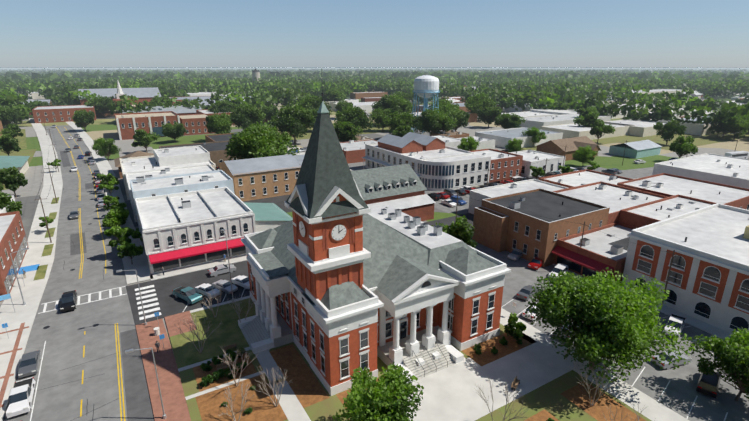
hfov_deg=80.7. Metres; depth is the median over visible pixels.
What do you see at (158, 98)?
tree
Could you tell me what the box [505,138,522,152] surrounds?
tree
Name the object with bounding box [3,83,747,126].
town
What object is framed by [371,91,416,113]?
tree
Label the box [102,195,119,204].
tree
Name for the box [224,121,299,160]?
tree
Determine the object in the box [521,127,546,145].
tree
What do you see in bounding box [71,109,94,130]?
tree
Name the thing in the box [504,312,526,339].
tree
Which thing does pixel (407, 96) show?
tree
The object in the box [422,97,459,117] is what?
tree
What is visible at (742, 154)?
trailer
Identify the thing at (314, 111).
tree
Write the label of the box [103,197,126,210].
tree
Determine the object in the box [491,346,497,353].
shrub
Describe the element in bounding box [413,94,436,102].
tree
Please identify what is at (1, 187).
tree
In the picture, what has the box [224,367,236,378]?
shrub
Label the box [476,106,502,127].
tree
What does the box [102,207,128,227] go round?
tree
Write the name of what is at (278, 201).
park and lots
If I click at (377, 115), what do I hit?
tree
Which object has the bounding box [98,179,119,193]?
tree
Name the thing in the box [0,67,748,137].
forest
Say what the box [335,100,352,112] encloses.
tree
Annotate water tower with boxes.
[411,70,438,132]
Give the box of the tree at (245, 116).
[229,101,265,128]
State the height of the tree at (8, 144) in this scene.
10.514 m
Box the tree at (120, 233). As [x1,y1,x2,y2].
[104,225,141,246]
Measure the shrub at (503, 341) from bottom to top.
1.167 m
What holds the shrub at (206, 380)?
on the square grounds at (548, 377)
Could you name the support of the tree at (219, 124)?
on the ground at (27, 194)
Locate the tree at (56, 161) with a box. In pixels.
[47,159,60,171]
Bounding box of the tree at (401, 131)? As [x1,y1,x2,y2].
[391,125,413,136]
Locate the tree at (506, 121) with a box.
[494,113,525,128]
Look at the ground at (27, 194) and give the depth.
195.55 m
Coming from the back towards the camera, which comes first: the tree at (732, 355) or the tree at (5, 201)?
the tree at (5, 201)
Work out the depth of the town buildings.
104.02 m
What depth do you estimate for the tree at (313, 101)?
285.98 m
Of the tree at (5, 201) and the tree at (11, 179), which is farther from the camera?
the tree at (11, 179)
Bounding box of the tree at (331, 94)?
[321,86,345,100]
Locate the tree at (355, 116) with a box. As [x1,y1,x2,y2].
[333,103,373,130]
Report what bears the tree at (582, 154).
on the ground at (27, 194)
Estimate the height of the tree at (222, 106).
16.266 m
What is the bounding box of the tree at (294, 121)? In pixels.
[269,100,315,143]
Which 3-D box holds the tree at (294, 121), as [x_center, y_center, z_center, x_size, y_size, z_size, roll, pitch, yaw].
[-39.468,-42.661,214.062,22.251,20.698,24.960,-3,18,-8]
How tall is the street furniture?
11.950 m
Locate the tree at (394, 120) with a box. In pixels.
[382,111,415,133]
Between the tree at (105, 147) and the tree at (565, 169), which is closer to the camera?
the tree at (565, 169)
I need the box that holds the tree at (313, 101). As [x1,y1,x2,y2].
[296,92,331,113]
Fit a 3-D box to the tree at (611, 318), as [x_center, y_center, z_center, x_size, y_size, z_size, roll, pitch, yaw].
[27.602,13.567,53.424,16.303,13.814,16.610,-8,20,-24]
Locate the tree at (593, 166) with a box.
[587,161,599,169]
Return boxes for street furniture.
[0,116,742,418]
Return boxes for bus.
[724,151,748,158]
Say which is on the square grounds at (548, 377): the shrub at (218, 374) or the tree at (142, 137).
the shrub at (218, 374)
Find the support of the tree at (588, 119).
on the park and lots
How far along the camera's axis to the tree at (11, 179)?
125.85 m
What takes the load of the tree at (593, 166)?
on the roads
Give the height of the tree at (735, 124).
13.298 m
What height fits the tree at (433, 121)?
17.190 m
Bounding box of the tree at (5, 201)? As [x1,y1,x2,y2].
[0,192,22,215]
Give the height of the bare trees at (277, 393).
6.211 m
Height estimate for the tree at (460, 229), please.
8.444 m
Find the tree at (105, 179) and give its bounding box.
[96,173,118,191]
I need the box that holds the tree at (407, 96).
[391,91,412,100]
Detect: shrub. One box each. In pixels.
[199,374,213,386]
[200,360,212,371]
[211,354,223,364]
[212,369,224,381]
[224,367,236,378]
[225,349,236,361]
[235,361,246,372]
[236,347,245,357]
[244,407,252,413]
[473,347,481,354]
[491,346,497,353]
[499,337,507,344]
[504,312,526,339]
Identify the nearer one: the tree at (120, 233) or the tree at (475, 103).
the tree at (120, 233)
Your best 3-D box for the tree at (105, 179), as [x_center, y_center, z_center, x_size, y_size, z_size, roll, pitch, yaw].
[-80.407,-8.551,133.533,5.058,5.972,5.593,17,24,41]
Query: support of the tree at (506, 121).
on the ground at (27, 194)
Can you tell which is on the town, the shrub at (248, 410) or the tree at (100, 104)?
the tree at (100, 104)
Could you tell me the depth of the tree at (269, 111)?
288.21 m
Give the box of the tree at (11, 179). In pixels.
[0,166,27,196]
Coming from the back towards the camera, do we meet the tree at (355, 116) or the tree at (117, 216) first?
the tree at (355, 116)
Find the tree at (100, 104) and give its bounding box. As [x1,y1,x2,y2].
[85,94,116,116]
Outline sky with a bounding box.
[0,0,748,68]
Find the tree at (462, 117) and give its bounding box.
[445,109,469,130]
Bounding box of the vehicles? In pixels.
[6,125,729,420]
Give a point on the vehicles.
(21, 395)
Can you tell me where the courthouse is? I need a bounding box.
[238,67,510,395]
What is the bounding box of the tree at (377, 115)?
[369,108,395,130]
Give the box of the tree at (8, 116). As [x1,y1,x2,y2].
[0,106,19,127]
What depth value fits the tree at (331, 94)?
391.79 m
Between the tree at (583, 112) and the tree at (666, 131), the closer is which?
the tree at (666, 131)
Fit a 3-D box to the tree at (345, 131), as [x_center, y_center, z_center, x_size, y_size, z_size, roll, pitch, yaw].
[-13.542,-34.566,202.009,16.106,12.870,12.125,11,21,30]
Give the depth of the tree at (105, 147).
175.73 m
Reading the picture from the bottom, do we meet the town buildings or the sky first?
the town buildings
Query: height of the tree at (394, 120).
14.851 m
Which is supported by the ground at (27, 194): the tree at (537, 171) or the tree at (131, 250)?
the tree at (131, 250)
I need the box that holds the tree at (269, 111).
[259,104,278,122]
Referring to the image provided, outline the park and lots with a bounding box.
[0,121,748,212]
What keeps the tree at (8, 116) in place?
on the ground at (27, 194)
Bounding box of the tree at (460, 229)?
[431,215,477,247]
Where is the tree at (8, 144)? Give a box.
[0,133,20,155]
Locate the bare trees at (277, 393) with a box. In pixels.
[174,289,655,420]
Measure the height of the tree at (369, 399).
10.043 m
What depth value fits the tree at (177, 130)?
217.79 m
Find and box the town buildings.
[0,80,748,333]
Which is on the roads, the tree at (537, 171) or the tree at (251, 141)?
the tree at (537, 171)
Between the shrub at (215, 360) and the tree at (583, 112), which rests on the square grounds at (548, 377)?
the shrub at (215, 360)
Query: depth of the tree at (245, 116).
236.85 m
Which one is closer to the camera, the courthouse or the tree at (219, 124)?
the courthouse
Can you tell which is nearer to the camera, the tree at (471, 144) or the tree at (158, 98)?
the tree at (471, 144)
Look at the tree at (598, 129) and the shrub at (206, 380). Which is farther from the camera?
the tree at (598, 129)
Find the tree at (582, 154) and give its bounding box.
[572,145,597,163]
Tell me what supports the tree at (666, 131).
on the park and lots
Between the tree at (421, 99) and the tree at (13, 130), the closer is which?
the tree at (13, 130)
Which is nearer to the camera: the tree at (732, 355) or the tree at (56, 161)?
the tree at (732, 355)
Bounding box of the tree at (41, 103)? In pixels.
[28,100,52,114]
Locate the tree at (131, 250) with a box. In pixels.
[116,241,143,263]
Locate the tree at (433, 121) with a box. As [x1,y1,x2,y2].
[412,106,457,133]
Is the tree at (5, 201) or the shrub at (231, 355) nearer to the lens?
the shrub at (231, 355)
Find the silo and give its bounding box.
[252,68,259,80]
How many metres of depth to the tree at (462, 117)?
242.12 m
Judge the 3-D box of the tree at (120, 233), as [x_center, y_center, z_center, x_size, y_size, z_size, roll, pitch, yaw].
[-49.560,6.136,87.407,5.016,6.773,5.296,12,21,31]
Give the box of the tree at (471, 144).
[457,136,479,150]
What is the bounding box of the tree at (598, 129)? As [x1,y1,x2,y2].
[589,119,615,142]
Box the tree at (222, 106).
[207,98,236,112]
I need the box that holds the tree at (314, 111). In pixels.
[305,107,329,127]
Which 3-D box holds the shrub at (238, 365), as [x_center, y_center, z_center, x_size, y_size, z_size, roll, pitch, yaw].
[-16.691,19.598,55.092,1.286,1.333,1.564,10,21,28]
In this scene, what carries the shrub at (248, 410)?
on the square grounds at (548, 377)
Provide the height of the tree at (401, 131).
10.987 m
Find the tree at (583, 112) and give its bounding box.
[576,106,599,117]
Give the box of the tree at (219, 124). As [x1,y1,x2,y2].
[205,112,232,133]
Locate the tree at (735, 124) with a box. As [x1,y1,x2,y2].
[723,114,748,139]
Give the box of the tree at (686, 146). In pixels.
[669,135,697,158]
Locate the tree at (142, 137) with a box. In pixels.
[132,129,159,152]
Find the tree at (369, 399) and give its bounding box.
[332,362,423,420]
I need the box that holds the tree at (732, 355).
[686,328,748,400]
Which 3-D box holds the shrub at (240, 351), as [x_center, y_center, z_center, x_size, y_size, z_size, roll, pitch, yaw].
[-17.530,18.744,57.957,1.158,1.165,1.408,-1,18,-5]
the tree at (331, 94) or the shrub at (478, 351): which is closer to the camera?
the shrub at (478, 351)
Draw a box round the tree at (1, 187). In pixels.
[0,182,6,194]
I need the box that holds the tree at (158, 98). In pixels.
[151,96,172,103]
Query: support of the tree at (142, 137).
on the ground at (27, 194)
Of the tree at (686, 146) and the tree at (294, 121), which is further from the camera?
the tree at (294, 121)
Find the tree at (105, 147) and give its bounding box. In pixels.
[92,137,121,160]
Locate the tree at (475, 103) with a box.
[464,91,496,120]
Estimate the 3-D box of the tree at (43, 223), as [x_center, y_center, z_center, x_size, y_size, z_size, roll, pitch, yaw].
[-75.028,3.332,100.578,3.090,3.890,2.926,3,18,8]
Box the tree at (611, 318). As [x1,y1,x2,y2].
[525,267,694,383]
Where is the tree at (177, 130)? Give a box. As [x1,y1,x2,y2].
[161,122,186,141]
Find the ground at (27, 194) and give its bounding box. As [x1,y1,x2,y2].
[0,68,748,356]
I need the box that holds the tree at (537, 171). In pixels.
[530,166,545,178]
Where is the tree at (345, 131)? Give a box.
[333,121,362,141]
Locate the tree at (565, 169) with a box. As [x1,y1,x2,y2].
[558,165,573,173]
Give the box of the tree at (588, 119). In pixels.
[573,111,596,126]
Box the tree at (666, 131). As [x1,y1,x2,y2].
[653,118,686,144]
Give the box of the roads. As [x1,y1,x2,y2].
[0,98,748,420]
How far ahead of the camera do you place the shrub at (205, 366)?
55.05 m
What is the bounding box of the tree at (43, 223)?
[38,216,53,227]
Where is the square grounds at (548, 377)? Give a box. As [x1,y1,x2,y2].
[164,296,688,420]
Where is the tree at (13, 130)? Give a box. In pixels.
[0,124,23,138]
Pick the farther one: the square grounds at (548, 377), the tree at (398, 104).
the tree at (398, 104)
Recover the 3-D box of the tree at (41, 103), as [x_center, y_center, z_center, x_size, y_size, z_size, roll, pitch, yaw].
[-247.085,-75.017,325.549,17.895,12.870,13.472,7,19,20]

